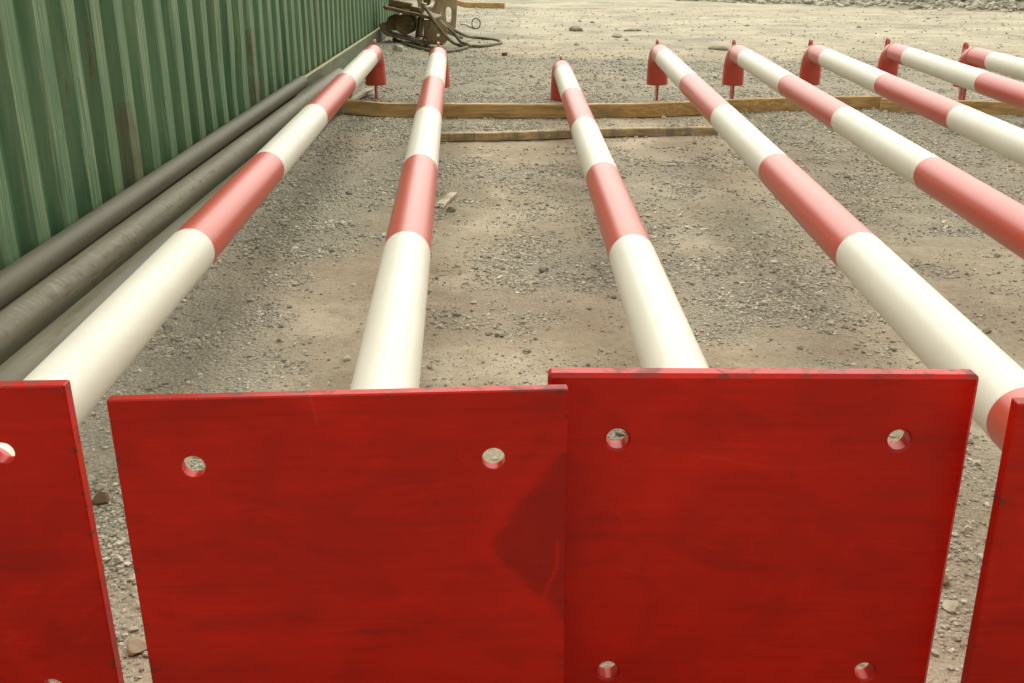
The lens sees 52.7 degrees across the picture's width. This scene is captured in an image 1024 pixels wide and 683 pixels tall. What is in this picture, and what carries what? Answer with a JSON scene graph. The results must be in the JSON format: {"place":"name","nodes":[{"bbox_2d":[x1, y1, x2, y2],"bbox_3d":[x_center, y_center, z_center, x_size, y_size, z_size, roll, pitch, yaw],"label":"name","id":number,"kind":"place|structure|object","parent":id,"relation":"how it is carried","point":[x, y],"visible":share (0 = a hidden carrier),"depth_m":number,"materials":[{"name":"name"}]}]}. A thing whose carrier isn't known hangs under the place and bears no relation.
{"place":"outdoors","nodes":[
{"label":"outdoors","id":0,"kind":"place"},
{"bbox_2d":[379,0,502,52],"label":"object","id":1,"kind":"object","parent":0,"point":[407,21],"visible":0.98,"depth_m":11.82,"materials":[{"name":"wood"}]},
{"bbox_2d":[48,0,1023,682],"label":"ground","id":2,"kind":"structure","parent":0,"point":[560,344],"depth_m":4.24,"materials":[{"name":"grey gravel"}]},
{"bbox_2d":[92,492,109,505],"bbox_3d":[-0.903,0.345,2.272,0.035,0.028,0.032,-6,22,-16],"label":"stone","id":3,"kind":"object","parent":2,"relation":"on","point":[101,498],"visible":1,"depth_m":2.26,"materials":[{"name":"brown stone"}]},
{"bbox_2d":[127,636,146,656],"bbox_3d":[-0.655,0.534,1.814,0.038,0.025,0.043,-8,23,-19],"label":"stone","id":4,"kind":"object","parent":2,"relation":"on","point":[136,645],"visible":0.91,"depth_m":1.80,"materials":[{"name":"beige stone"}]},
{"bbox_2d":[162,325,172,330],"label":"stone","id":5,"kind":"object","parent":2,"relation":"on","point":[167,327],"visible":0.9,"depth_m":3.29,"materials":[{"name":"grey stone"}]},
{"bbox_2d":[0,68,342,364],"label":"steel pipe","id":6,"kind":"object","parent":2,"relation":"on","point":[28,315],"visible":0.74,"depth_m":3.87,"materials":[{"name":"grey metal"}]},
{"bbox_2d":[0,75,307,309],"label":"steel pipe","id":7,"kind":"object","parent":6,"relation":"on","point":[25,273],"visible":1,"depth_m":4.02,"materials":[{"name":"grey metal"}]},
{"bbox_2d":[0,93,352,380],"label":"steel pipe","id":8,"kind":"object","parent":2,"relation":"on","point":[26,360],"visible":0.19,"depth_m":3.07,"materials":[{"name":"grey metal"}]},
{"bbox_2d":[0,39,386,682],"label":"striped pole","id":9,"kind":"object","parent":2,"relation":"on","point":[56,620],"visible":1,"depth_m":1.54,"materials":[{"name":"white metal"}]},
{"bbox_2d":[0,0,400,270],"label":"shipping container","id":10,"kind":"object","parent":2,"relation":"on","point":[102,102],"visible":0.88,"depth_m":4.44,"materials":[{"name":"green metal"}]},
{"bbox_2d":[127,78,320,217],"bbox_3d":[-1.578,-1.084,5.821,0.070,0.070,5.620,1,22,0],"label":"steel pipe","id":11,"kind":"object","parent":2,"relation":"on","point":[238,137],"visible":0.08,"depth_m":6.02,"materials":[{"name":"grey metal"}]},
{"bbox_2d":[107,42,567,682],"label":"striped pole","id":12,"kind":"object","parent":2,"relation":"on","point":[381,520],"visible":1,"depth_m":1.44,"materials":[{"name":"red metal"}]},
{"bbox_2d":[351,88,373,99],"bbox_3d":[-1.168,-1.898,7.957,0.066,0.038,0.534,4,22,9],"label":"wood scrap","id":13,"kind":"object","parent":2,"relation":"on","point":[362,93],"visible":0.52,"depth_m":7.99,"materials":[{"name":"beige wood"}]},
{"bbox_2d":[393,45,402,51],"bbox_3d":[-1.220,-3.151,11.121,0.098,0.086,0.123,-12,25,-28],"label":"stone","id":14,"kind":"object","parent":2,"relation":"on","point":[398,48],"visible":0.94,"depth_m":11.08,"materials":[{"name":"grey stone"}]},
{"bbox_2d":[417,0,456,27],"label":"digger bracket","id":15,"kind":"object","parent":2,"relation":"on","point":[439,6],"visible":0.7,"depth_m":13.79,"materials":[{"name":"brown metal"}]},
{"bbox_2d":[435,192,456,207],"bbox_3d":[-0.312,-0.671,4.910,0.051,0.021,0.261,6,22,14],"label":"wood scrap","id":16,"kind":"object","parent":2,"relation":"on","point":[444,201],"visible":0.97,"depth_m":4.90,"materials":[{"name":"beige wood"}]},
{"bbox_2d":[446,206,455,212],"bbox_3d":[-0.281,-0.604,4.745,0.043,0.032,0.037,8,23,18],"label":"stone","id":17,"kind":"object","parent":2,"relation":"on","point":[450,209],"visible":1,"depth_m":4.74,"materials":[{"name":"stone"}]},
{"bbox_2d":[433,0,504,8],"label":"plank","id":18,"kind":"object","parent":2,"relation":"on","point":[480,5],"visible":0.59,"depth_m":19.05,"materials":[{"name":"brown wood"}]},
{"bbox_2d":[460,18,480,28],"bbox_3d":[-0.652,-4.591,14.847,0.126,0.159,0.836,-9,23,-21],"label":"wire loop","id":19,"kind":"object","parent":2,"relation":"on","point":[472,25],"visible":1,"depth_m":14.53,"materials":[{"name":"grey metal"}]},
{"bbox_2d":[539,267,548,272],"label":"stone","id":20,"kind":"object","parent":2,"relation":"on","point":[543,269],"visible":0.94,"depth_m":3.88,"materials":[{"name":"grey stone"}]},
{"bbox_2d":[569,25,582,31],"bbox_3d":[0.896,-4.373,14.491,0.165,0.102,0.339,-6,22,-17],"label":"dirt clod","id":21,"kind":"object","parent":2,"relation":"on","point":[575,28],"visible":0.79,"depth_m":14.38,"materials":[{"name":"soil"}]},
{"bbox_2d":[440,126,717,141],"bbox_3d":[0.412,-1.318,6.555,1.846,0.056,0.091,-3,22,-9],"label":"board","id":22,"kind":"object","parent":2,"relation":"on","point":[566,133],"visible":0.88,"depth_m":6.52,"materials":[{"name":"brown wood"}]},
{"bbox_2d":[343,96,883,118],"bbox_3d":[0.804,-1.684,7.408,3.982,0.129,0.251,-2,22,-7],"label":"timber","id":23,"kind":"object","parent":2,"relation":"on","point":[524,110],"visible":0.73,"depth_m":7.27,"materials":[{"name":"brown wood"}]},
{"bbox_2d":[612,34,621,37],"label":"dirt clod","id":24,"kind":"object","parent":2,"relation":"on","point":[617,35],"visible":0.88,"depth_m":13.32,"materials":[{"name":"soil"}]},
{"bbox_2d":[623,29,641,30],"bbox_3d":[1.693,-4.377,14.545,0.277,0.045,0.145,-8,23,-20],"label":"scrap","id":25,"kind":"object","parent":2,"relation":"on","point":[632,30],"visible":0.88,"depth_m":14.49,"materials":[{"name":"wood"}]},
{"bbox_2d":[708,46,728,50],"bbox_3d":[2.408,-3.397,12.001,0.159,0.066,0.310,-20,29,-41],"label":"dirt clod","id":26,"kind":"object","parent":2,"relation":"on","point":[722,48],"visible":0.67,"depth_m":11.94,"materials":[{"name":"soil"}]},
{"bbox_2d":[547,55,978,682],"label":"striped pole","id":27,"kind":"object","parent":2,"relation":"on","point":[759,525],"visible":1,"depth_m":1.53,"materials":[{"name":"red metal"}]},
{"bbox_2d":[646,39,1023,682],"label":"striped pole","id":28,"kind":"object","parent":2,"relation":"on","point":[931,326],"visible":1,"depth_m":2.29,"materials":[{"name":"white metal"}]},
{"bbox_2d":[722,39,1023,259],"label":"striped pole","id":29,"kind":"object","parent":2,"relation":"on","point":[993,213],"visible":1,"depth_m":4.20,"materials":[{"name":"metal"}]},
{"bbox_2d":[799,39,1023,165],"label":"striped pole","id":30,"kind":"object","parent":2,"relation":"on","point":[1000,137],"visible":0.94,"depth_m":5.55,"materials":[{"name":"white metal"}]},
{"bbox_2d":[943,573,949,585],"bbox_3d":[0.835,0.461,2.010,0.028,0.028,0.034,1,22,1],"label":"stone","id":31,"kind":"object","parent":2,"relation":"on","point":[946,580],"visible":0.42,"depth_m":2.00,"materials":[{"name":"brown stone"}]},
{"bbox_2d":[877,38,1023,109],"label":"striped pole","id":32,"kind":"object","parent":2,"relation":"on","point":[1000,88],"visible":0.9,"depth_m":6.68,"materials":[{"name":"white metal"}]},
{"bbox_2d":[942,600,958,611],"bbox_3d":[0.819,0.496,1.935,0.027,0.018,0.037,13,25,29],"label":"stone","id":33,"kind":"object","parent":2,"relation":"on","point":[948,605],"visible":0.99,"depth_m":1.93,"materials":[{"name":"beige stone"}]},
{"bbox_2d":[879,98,1023,115],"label":"timber","id":34,"kind":"object","parent":2,"relation":"on","point":[994,107],"visible":0.48,"depth_m":7.48,"materials":[{"name":"brown wood"}]},
{"bbox_2d":[953,42,1023,99],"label":"striped pole","id":35,"kind":"object","parent":2,"relation":"on","point":[999,63],"visible":0.76,"depth_m":7.54,"materials":[{"name":"white metal"}]}
]}

